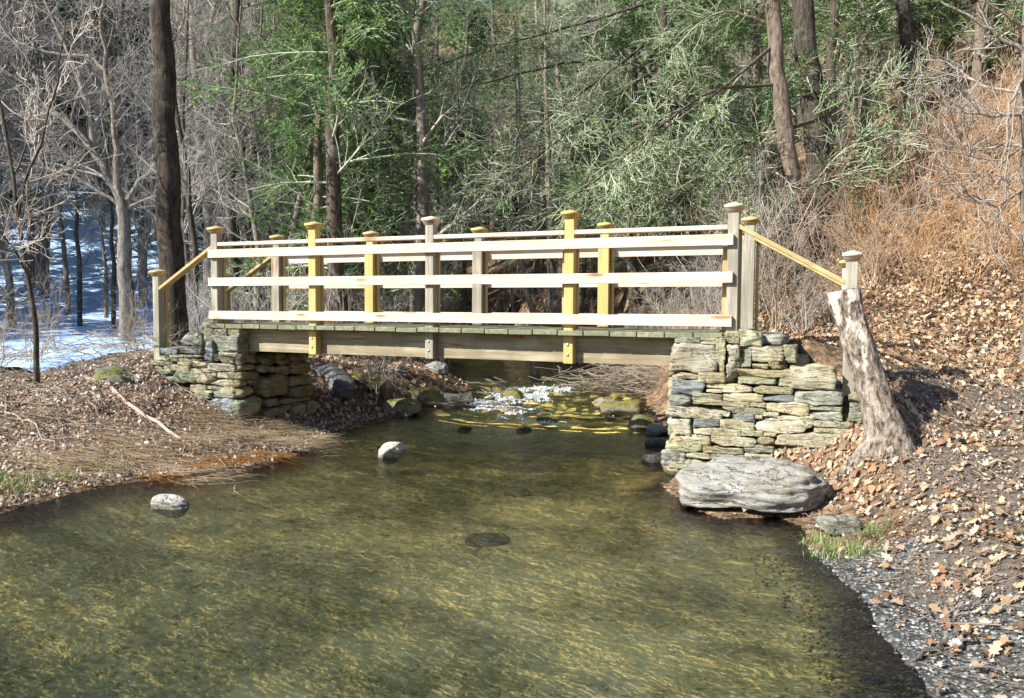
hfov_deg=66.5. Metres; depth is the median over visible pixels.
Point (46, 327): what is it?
shrub
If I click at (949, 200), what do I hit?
shrub
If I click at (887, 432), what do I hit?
tree stump
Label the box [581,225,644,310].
shrub
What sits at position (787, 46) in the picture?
dense hemlock tree
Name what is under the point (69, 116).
dense hemlock tree
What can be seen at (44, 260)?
bare tree
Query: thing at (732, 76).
lichened tree
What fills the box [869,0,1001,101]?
hemlock tree
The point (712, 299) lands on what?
shrub
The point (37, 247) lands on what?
bare tree
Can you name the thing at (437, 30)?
lichened tree
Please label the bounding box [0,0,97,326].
bare tree
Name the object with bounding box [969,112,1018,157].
shrub
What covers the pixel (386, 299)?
shrub
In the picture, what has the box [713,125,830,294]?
shrub
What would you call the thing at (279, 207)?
bare tree
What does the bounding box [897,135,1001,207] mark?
shrub
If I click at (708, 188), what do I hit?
shrub
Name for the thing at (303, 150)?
hemlock tree
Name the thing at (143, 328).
shrub
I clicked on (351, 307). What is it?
shrub
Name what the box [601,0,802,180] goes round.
lichened tree
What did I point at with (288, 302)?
shrub
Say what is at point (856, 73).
hemlock tree
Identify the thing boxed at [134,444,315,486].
dead grass
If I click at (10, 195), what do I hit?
dense hemlock tree
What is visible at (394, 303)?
shrub
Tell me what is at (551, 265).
lichened tree
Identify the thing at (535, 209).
shrub
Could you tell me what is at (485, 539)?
rock
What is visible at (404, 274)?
shrub
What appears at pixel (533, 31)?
hemlock tree
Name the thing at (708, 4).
hemlock tree
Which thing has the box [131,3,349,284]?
dense hemlock tree
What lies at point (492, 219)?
hemlock tree
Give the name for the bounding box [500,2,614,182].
dense hemlock tree
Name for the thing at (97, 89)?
dense hemlock tree
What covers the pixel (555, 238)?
shrub
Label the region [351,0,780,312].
hemlock tree
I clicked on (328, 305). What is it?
shrub
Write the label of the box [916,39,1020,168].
shrub
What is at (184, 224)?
bare tree
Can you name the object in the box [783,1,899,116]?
hemlock tree
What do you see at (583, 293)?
bare tree
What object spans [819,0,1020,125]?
hemlock tree
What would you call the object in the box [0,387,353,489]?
dead grass
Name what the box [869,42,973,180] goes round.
shrub
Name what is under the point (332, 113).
hemlock tree
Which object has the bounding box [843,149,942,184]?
shrub
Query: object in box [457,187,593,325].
shrub
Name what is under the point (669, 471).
foundation stone
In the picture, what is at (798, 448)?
twig litter
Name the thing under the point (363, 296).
shrub
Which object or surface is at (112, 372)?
boulder
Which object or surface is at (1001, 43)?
hemlock tree
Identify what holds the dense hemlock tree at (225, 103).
on the ground at (352, 566)
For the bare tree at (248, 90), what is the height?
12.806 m
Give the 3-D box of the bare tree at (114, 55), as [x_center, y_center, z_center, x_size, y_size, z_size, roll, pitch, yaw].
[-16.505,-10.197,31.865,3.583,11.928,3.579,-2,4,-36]
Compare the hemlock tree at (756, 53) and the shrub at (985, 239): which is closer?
the shrub at (985, 239)
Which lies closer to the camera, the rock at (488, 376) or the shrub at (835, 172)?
the shrub at (835, 172)
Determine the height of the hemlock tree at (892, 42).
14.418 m
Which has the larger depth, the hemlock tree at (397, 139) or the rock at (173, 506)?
the hemlock tree at (397, 139)
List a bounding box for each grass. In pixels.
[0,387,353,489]
[0,457,122,502]
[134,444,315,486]
[791,517,899,560]
[865,152,1022,385]
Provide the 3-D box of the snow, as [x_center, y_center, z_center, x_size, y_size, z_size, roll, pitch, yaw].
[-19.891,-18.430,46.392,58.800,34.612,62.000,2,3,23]
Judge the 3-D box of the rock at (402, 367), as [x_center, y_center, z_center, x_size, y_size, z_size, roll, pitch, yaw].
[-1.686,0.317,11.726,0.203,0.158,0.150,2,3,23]
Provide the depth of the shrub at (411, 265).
16.01 m
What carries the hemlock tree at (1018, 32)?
on the ground at (352, 566)
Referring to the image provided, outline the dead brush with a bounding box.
[0,335,191,368]
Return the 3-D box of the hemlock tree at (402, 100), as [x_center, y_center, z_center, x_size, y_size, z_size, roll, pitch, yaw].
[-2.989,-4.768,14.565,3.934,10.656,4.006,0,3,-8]
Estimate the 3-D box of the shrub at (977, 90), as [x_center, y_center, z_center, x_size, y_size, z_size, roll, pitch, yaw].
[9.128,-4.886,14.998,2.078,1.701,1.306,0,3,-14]
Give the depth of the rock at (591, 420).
9.84 m
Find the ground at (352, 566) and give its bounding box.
[0,0,1023,697]
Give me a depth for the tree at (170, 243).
9.89 m
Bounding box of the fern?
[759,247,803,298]
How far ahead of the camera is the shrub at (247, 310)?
10.59 m
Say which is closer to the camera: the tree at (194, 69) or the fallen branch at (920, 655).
the fallen branch at (920, 655)
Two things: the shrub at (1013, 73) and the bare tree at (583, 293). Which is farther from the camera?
the bare tree at (583, 293)
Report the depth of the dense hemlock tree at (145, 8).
38.10 m
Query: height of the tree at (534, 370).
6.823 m
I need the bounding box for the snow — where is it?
[0,37,302,371]
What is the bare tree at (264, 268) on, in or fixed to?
on the ground at (352, 566)
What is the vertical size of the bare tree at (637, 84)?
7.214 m
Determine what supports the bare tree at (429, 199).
on the ground at (352, 566)
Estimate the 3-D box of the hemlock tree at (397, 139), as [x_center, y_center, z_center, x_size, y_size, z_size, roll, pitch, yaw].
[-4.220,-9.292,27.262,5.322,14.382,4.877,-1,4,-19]
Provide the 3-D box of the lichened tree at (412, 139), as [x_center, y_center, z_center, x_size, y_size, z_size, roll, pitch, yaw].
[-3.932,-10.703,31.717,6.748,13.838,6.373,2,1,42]
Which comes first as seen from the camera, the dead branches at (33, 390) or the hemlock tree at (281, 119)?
the dead branches at (33, 390)
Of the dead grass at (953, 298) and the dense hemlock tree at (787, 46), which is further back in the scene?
the dense hemlock tree at (787, 46)
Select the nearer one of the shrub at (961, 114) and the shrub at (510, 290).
the shrub at (961, 114)
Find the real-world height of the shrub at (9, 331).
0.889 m
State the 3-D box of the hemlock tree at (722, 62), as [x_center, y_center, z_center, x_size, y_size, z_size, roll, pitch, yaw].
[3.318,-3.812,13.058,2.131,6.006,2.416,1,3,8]
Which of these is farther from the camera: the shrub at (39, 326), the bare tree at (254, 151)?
the bare tree at (254, 151)
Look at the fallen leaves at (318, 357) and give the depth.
11.89 m
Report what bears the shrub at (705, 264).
on the ground at (352, 566)
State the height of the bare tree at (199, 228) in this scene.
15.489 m
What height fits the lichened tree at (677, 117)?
10.118 m
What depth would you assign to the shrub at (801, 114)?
24.88 m
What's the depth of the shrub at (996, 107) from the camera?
14.16 m
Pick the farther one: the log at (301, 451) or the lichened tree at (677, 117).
the lichened tree at (677, 117)
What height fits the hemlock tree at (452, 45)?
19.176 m
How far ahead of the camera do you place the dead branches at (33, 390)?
7.93 m
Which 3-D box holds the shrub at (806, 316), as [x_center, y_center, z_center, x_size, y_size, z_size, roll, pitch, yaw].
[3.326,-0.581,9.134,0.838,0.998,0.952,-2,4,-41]
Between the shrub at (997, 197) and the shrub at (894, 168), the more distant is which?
the shrub at (894, 168)
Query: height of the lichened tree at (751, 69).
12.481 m
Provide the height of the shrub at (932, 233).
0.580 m
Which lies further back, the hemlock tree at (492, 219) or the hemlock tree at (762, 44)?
the hemlock tree at (492, 219)
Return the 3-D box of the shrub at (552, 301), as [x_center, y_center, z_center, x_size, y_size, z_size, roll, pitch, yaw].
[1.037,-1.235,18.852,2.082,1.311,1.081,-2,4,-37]
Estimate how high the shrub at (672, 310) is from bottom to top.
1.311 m
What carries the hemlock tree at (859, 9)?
on the ground at (352, 566)
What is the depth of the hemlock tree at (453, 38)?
52.76 m
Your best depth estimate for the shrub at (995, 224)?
10.28 m
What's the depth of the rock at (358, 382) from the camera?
10.49 m
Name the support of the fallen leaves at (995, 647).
on the ground at (352, 566)
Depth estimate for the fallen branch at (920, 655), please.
3.27 m
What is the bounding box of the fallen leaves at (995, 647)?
[726,328,1023,697]
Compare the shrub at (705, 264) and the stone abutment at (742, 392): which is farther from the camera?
the shrub at (705, 264)
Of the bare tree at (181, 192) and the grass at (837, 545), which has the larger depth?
the bare tree at (181, 192)
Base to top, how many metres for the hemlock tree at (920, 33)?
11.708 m
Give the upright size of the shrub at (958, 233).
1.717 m
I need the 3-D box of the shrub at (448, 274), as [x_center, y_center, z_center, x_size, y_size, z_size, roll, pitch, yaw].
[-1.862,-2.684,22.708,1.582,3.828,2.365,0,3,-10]
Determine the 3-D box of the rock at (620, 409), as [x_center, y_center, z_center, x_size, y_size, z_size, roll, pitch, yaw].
[1.468,0.806,10.441,0.637,0.289,0.406,2,3,23]
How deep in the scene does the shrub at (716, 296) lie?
9.93 m
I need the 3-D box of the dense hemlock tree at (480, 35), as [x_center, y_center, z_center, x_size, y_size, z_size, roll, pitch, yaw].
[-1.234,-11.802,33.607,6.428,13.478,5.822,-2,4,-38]
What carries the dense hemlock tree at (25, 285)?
on the ground at (352, 566)
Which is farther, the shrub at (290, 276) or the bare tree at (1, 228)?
the bare tree at (1, 228)
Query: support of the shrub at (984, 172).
on the ground at (352, 566)
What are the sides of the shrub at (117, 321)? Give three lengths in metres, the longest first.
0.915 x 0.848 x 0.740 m
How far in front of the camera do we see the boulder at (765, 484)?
5.51 m
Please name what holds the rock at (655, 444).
on the ground at (352, 566)
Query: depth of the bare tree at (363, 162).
17.12 m
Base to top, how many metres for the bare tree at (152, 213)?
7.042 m
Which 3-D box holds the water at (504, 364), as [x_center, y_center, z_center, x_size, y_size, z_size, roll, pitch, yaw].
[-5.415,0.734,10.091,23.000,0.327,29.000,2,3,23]
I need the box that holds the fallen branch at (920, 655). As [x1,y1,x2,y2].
[903,625,996,665]
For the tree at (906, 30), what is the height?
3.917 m
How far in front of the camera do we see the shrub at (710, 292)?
11.01 m
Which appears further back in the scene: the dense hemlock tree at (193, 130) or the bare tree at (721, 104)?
the dense hemlock tree at (193, 130)
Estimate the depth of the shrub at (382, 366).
10.46 m
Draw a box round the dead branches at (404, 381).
[311,357,559,432]
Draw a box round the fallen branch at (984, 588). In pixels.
[963,573,1023,597]
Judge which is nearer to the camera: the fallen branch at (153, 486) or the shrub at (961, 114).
the fallen branch at (153, 486)
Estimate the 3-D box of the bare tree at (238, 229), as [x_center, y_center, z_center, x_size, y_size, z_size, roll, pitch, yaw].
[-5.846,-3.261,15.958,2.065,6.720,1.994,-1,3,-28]
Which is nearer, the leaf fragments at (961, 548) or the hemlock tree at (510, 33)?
the leaf fragments at (961, 548)
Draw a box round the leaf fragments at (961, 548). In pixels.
[724,314,1023,694]
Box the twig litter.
[0,118,1023,691]
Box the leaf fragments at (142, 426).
[0,349,341,507]
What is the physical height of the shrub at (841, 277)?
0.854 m
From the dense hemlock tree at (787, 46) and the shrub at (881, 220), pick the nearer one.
the shrub at (881, 220)
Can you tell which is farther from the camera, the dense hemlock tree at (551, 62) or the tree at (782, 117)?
the dense hemlock tree at (551, 62)
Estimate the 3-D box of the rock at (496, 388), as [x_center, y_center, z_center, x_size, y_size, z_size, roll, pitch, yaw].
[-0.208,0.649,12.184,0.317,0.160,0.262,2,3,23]
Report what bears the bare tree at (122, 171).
on the ground at (352, 566)
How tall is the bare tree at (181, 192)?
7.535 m
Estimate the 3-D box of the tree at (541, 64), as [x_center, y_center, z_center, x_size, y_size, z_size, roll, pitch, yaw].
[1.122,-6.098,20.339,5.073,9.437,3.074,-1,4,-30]
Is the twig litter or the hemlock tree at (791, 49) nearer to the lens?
the twig litter
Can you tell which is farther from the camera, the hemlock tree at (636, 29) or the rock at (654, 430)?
the hemlock tree at (636, 29)
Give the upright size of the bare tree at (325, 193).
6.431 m
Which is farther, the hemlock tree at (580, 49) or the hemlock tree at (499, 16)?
the hemlock tree at (499, 16)
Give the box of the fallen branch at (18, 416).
[0,404,66,454]
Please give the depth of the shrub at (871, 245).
10.29 m
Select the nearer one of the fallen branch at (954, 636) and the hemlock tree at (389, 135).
the fallen branch at (954, 636)
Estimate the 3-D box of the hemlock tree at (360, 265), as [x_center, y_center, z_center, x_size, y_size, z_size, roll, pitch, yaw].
[-3.904,-6.048,20.657,3.897,11.493,4.253,-2,2,-5]
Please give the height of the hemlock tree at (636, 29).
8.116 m
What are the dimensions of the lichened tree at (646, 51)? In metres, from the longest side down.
9.534 x 4.649 x 4.390 m
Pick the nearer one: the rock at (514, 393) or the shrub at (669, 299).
the rock at (514, 393)
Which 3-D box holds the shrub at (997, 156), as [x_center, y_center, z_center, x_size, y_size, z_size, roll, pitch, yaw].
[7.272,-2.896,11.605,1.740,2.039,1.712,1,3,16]
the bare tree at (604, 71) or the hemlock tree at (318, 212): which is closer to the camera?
the hemlock tree at (318, 212)
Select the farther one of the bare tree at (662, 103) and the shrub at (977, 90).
the bare tree at (662, 103)
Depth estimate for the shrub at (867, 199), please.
12.50 m
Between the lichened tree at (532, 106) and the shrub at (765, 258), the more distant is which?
the lichened tree at (532, 106)
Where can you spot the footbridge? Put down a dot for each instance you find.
(570, 341)
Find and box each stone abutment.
[150,321,317,420]
[661,328,862,468]
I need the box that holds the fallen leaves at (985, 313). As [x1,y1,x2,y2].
[711,77,1023,382]
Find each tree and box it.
[0,0,78,148]
[0,0,79,287]
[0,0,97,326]
[0,0,101,208]
[0,0,107,297]
[0,0,123,387]
[0,0,134,280]
[0,0,290,340]
[0,2,43,231]
[0,3,55,263]
[0,3,97,157]
[0,4,39,179]
[0,28,56,197]
[0,106,59,302]
[0,133,46,297]
[0,219,38,298]
[1,174,38,228]
[2,0,144,189]
[2,14,80,314]
[3,0,48,178]
[10,0,85,173]
[13,0,151,181]
[26,0,152,169]
[29,29,129,325]
[33,0,189,216]
[39,2,128,163]
[56,0,194,276]
[61,0,142,231]
[63,83,155,322]
[70,0,152,238]
[71,47,154,328]
[71,103,142,317]
[80,0,155,232]
[83,0,210,306]
[83,0,286,271]
[104,0,307,322]
[107,0,181,163]
[109,0,210,170]
[110,0,311,322]
[114,0,226,226]
[114,38,200,263]
[115,0,299,291]
[116,0,246,332]
[120,7,226,213]
[121,0,261,320]
[126,0,267,332]
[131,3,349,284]
[134,47,209,263]
[149,0,188,346]
[151,0,259,234]
[151,0,305,258]
[174,0,294,270]
[176,0,292,246]
[176,0,479,358]
[176,18,279,275]
[177,0,286,275]
[181,0,285,322]
[182,0,304,290]
[195,0,305,290]
[198,0,414,322]
[199,0,307,321]
[204,1,412,294]
[224,0,309,301]
[226,0,324,308]
[229,0,346,309]
[246,0,311,245]
[250,0,460,322]
[255,0,464,323]
[261,15,325,223]
[265,38,310,305]
[283,21,436,305]
[284,0,388,322]
[290,40,442,308]
[296,66,359,310]
[303,1,479,311]
[303,183,345,322]
[306,0,468,359]
[341,45,400,274]
[348,0,539,360]
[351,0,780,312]
[359,0,464,271]
[375,117,471,322]
[378,0,477,185]
[378,0,505,242]
[392,0,515,235]
[397,0,537,269]
[397,82,473,291]
[412,49,517,311]
[424,0,533,133]
[424,2,488,140]
[427,0,475,64]
[439,0,537,220]
[441,0,576,240]
[456,0,612,292]
[463,4,620,211]
[472,0,598,238]
[474,0,654,289]
[475,0,539,137]
[479,0,641,307]
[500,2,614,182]
[507,5,626,120]
[508,13,604,239]
[514,26,539,383]
[524,0,644,217]
[525,0,957,275]
[552,2,719,259]
[553,0,722,326]
[553,9,629,312]
[554,35,620,237]
[556,25,629,235]
[575,0,630,164]
[576,0,662,128]
[576,2,799,261]
[578,37,646,236]
[584,1,660,175]
[585,0,750,271]
[592,0,658,154]
[597,8,766,235]
[599,1,661,149]
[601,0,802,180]
[623,1,728,145]
[627,0,815,178]
[638,9,662,173]
[641,2,703,195]
[643,0,832,232]
[653,0,779,287]
[669,0,860,254]
[681,18,774,230]
[702,0,823,142]
[704,12,789,199]
[709,0,808,206]
[726,0,792,120]
[727,0,792,177]
[730,1,825,80]
[737,0,918,138]
[741,0,923,169]
[745,2,839,120]
[780,0,899,143]
[781,0,885,85]
[781,0,955,153]
[783,0,870,74]
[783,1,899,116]
[789,0,941,145]
[792,0,844,242]
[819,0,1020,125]
[827,1,919,64]
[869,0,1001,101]
[879,0,964,49]
[881,0,1023,360]
[895,0,935,169]
[916,0,943,93]
[918,0,1022,104]
[922,2,1022,81]
[958,0,1007,68]
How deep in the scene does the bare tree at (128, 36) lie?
31.37 m
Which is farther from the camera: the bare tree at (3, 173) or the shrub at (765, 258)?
the bare tree at (3, 173)
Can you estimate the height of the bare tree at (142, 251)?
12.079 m
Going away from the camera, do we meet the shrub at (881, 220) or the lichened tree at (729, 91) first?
the shrub at (881, 220)
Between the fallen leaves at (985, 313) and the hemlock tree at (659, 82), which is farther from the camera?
the hemlock tree at (659, 82)
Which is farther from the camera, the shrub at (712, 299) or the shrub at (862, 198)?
the shrub at (862, 198)
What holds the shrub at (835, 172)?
on the ground at (352, 566)
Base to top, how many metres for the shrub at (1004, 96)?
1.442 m
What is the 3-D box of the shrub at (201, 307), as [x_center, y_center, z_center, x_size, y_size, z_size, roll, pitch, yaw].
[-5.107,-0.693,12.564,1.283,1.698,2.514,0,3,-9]
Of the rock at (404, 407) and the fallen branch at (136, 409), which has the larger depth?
the rock at (404, 407)
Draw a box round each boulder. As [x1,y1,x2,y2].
[93,365,134,384]
[675,456,829,512]
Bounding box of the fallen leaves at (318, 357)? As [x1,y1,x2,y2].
[13,256,656,427]
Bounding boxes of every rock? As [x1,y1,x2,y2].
[151,494,189,518]
[313,363,354,398]
[350,372,385,391]
[378,442,405,465]
[382,398,420,417]
[395,365,406,372]
[407,386,441,407]
[424,361,448,374]
[440,393,463,409]
[455,391,478,405]
[457,426,471,433]
[465,532,509,546]
[482,375,495,381]
[490,385,504,394]
[500,388,522,407]
[504,488,530,496]
[516,427,531,435]
[537,415,558,424]
[575,415,607,423]
[594,397,615,407]
[599,399,645,419]
[628,414,656,431]
[641,453,661,467]
[644,437,666,452]
[645,423,667,438]
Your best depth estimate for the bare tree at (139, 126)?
26.65 m
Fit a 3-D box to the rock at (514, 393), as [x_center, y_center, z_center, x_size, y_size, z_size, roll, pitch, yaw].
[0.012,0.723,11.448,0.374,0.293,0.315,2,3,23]
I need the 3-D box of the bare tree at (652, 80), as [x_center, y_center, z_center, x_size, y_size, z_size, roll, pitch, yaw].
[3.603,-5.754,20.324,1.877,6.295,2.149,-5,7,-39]
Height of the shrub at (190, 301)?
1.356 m
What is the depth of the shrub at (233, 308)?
11.41 m
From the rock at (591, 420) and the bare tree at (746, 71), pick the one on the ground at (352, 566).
the bare tree at (746, 71)
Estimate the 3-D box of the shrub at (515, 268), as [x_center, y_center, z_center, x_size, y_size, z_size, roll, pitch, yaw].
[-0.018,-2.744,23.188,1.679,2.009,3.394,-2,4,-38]
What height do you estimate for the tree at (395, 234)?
8.140 m
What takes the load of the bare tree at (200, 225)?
on the ground at (352, 566)
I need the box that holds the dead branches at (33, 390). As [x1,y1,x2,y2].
[0,357,252,492]
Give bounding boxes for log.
[155,460,205,468]
[281,449,311,453]
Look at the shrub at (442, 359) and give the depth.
14.30 m
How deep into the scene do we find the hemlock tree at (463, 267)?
22.21 m
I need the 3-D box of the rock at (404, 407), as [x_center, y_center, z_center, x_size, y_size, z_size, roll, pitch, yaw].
[-1.485,0.808,10.490,0.518,0.309,0.334,2,3,23]
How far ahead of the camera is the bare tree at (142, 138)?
25.14 m
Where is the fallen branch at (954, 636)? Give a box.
[925,629,973,653]
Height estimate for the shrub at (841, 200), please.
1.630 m
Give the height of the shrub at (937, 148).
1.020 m
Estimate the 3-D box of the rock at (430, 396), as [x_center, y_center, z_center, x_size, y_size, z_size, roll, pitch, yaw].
[-1.209,0.696,11.054,0.508,0.336,0.364,3,4,39]
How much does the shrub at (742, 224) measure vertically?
2.064 m
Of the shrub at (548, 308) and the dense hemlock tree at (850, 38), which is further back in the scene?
the dense hemlock tree at (850, 38)
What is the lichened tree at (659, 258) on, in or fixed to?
on the ground at (352, 566)
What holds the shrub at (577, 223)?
on the ground at (352, 566)
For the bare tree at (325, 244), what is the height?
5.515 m
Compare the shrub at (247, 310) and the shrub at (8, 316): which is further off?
the shrub at (8, 316)
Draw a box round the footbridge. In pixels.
[148,202,862,395]
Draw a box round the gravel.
[750,525,1023,697]
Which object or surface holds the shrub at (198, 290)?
on the ground at (352, 566)
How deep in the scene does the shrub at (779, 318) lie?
9.14 m
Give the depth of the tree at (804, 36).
12.36 m
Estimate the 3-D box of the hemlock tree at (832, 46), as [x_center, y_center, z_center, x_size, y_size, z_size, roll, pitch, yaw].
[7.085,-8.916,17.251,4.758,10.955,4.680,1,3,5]
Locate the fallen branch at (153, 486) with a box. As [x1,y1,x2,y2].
[144,472,190,490]
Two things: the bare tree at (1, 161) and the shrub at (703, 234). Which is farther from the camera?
the bare tree at (1, 161)
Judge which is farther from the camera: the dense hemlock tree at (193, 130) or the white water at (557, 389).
the dense hemlock tree at (193, 130)
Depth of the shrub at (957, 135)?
13.12 m
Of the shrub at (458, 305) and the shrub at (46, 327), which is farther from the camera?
the shrub at (458, 305)
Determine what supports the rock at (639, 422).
on the ground at (352, 566)
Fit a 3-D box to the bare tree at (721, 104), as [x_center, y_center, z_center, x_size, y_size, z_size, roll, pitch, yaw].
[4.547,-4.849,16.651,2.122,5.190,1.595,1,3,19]
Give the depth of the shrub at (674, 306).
11.89 m
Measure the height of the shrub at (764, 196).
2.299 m
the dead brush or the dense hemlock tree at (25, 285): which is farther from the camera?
the dense hemlock tree at (25, 285)
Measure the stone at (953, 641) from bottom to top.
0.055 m
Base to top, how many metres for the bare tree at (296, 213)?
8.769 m
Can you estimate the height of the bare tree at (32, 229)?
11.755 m
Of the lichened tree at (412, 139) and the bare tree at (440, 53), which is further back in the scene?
the bare tree at (440, 53)
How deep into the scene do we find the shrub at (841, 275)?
10.16 m
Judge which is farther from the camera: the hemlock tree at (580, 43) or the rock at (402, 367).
the hemlock tree at (580, 43)
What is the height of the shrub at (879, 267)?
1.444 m
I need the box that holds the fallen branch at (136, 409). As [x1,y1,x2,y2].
[78,372,192,446]
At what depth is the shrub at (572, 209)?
16.50 m
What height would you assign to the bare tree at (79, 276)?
7.833 m
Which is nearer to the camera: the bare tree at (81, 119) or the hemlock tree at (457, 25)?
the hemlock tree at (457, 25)
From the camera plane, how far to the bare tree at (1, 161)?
22.80 m
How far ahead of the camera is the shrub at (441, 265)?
17.51 m
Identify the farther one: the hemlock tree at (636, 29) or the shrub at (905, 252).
the hemlock tree at (636, 29)
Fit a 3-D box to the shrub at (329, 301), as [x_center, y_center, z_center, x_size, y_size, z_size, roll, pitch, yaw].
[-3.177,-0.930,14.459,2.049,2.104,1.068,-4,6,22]
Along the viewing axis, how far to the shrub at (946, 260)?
9.51 m
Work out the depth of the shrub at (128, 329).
10.29 m
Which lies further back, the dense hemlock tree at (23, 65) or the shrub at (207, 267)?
the dense hemlock tree at (23, 65)
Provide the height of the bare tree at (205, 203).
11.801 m
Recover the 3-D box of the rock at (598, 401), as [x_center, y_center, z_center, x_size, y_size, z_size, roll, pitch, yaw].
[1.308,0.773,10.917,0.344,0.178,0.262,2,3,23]
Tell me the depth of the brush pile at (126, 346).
9.89 m
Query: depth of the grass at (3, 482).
6.09 m
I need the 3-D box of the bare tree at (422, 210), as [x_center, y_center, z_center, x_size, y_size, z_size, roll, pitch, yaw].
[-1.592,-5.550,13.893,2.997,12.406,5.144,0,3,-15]
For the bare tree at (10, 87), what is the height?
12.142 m
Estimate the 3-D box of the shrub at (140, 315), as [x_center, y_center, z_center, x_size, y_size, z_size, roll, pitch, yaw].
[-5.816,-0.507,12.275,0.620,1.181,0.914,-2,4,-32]
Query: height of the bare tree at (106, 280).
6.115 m
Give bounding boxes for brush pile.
[0,340,117,385]
[1,316,253,367]
[529,363,670,400]
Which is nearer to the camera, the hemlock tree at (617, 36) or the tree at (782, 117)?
the tree at (782, 117)
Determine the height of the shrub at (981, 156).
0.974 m
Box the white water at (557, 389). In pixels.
[435,384,635,424]
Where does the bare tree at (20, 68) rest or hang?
on the ground at (352, 566)
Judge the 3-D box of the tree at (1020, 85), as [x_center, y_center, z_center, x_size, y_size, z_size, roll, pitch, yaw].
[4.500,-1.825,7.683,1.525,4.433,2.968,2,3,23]
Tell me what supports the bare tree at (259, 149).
on the ground at (352, 566)
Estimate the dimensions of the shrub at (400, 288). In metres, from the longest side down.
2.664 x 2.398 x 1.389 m
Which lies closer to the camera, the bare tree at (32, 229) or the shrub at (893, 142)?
the shrub at (893, 142)
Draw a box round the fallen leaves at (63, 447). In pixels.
[0,346,394,505]
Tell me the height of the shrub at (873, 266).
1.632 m
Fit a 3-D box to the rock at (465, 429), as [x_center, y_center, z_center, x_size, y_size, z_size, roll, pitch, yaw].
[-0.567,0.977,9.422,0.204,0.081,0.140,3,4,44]
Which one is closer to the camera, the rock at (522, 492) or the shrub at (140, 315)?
the rock at (522, 492)
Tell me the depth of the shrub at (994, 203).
10.97 m
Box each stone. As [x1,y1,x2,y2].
[662,465,679,476]
[815,515,860,535]
[947,638,963,651]
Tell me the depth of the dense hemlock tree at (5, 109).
34.44 m
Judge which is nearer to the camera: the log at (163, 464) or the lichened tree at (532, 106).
the log at (163, 464)
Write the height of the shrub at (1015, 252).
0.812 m
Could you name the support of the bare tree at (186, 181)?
on the ground at (352, 566)
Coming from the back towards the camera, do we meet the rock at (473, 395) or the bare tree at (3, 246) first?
the bare tree at (3, 246)
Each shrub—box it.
[0,271,80,361]
[0,273,27,368]
[0,316,31,346]
[1,288,52,344]
[15,256,86,352]
[88,292,141,344]
[105,268,147,350]
[123,286,153,343]
[131,201,227,314]
[134,305,188,349]
[138,236,245,326]
[143,288,238,332]
[151,187,255,321]
[185,253,242,346]
[186,215,265,322]
[186,263,271,322]
[208,293,271,322]
[226,238,364,322]
[245,287,308,322]
[262,211,307,321]
[292,223,363,360]
[303,272,364,322]
[325,272,408,323]
[327,272,401,321]
[346,264,414,357]
[349,322,409,403]
[350,288,419,360]
[359,195,466,323]
[360,272,406,323]
[380,239,457,323]
[380,289,456,323]
[382,230,454,308]
[395,176,469,311]
[397,263,463,360]
[403,322,462,362]
[440,200,467,311]
[440,241,501,324]
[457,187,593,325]
[490,222,536,273]
[501,160,564,226]
[515,289,590,326]
[525,138,628,287]
[527,217,594,272]
[537,287,561,324]
[540,150,647,292]
[548,287,594,326]
[562,215,622,272]
[579,293,663,365]
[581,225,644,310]
[615,216,781,328]
[629,257,708,370]
[630,287,721,328]
[638,264,712,328]
[651,162,750,294]
[655,225,773,314]
[665,184,771,328]
[670,150,758,235]
[671,146,787,292]
[679,174,800,318]
[680,255,775,314]
[684,264,721,313]
[686,256,721,271]
[693,154,843,330]
[711,217,805,288]
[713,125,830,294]
[713,129,847,312]
[716,146,804,266]
[744,219,812,277]
[749,185,895,332]
[752,120,885,222]
[754,260,836,333]
[777,250,841,324]
[781,158,864,292]
[790,178,954,272]
[791,78,901,148]
[791,254,880,309]
[792,92,851,138]
[797,164,925,271]
[800,200,932,286]
[801,150,914,250]
[802,144,876,253]
[803,161,957,224]
[804,170,920,236]
[805,134,919,208]
[810,206,917,281]
[812,175,932,288]
[814,260,881,290]
[826,92,933,196]
[832,137,897,196]
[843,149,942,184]
[849,113,936,163]
[851,155,997,253]
[853,74,978,247]
[855,59,980,166]
[862,156,954,220]
[868,183,1019,295]
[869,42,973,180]
[877,162,981,231]
[884,218,942,266]
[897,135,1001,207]
[898,81,997,180]
[899,124,1001,172]
[900,211,960,244]
[901,89,1018,178]
[910,156,1021,280]
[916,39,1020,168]
[916,152,1021,239]
[926,75,1018,150]
[929,98,1019,215]
[929,100,1019,228]
[934,130,1019,242]
[937,214,1020,255]
[938,102,1016,160]
[938,127,1016,184]
[942,53,1018,146]
[944,176,1020,257]
[945,51,1016,134]
[958,56,1020,145]
[962,86,1018,128]
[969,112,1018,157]
[970,223,1022,286]
[974,34,1020,111]
[974,147,1019,191]
[976,72,1019,129]
[1000,109,1018,168]
[1005,45,1021,83]
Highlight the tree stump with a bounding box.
[822,287,920,481]
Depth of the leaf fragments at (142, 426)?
7.68 m
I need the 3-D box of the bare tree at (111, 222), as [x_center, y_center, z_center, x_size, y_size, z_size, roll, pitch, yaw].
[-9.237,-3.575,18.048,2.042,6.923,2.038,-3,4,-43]
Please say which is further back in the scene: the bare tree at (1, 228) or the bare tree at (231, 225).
the bare tree at (1, 228)
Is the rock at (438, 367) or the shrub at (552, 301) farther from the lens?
the shrub at (552, 301)
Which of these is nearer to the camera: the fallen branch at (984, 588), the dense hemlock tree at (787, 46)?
the fallen branch at (984, 588)
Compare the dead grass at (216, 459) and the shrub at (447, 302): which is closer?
the dead grass at (216, 459)
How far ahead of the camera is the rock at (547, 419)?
9.83 m
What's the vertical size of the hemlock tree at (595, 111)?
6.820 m

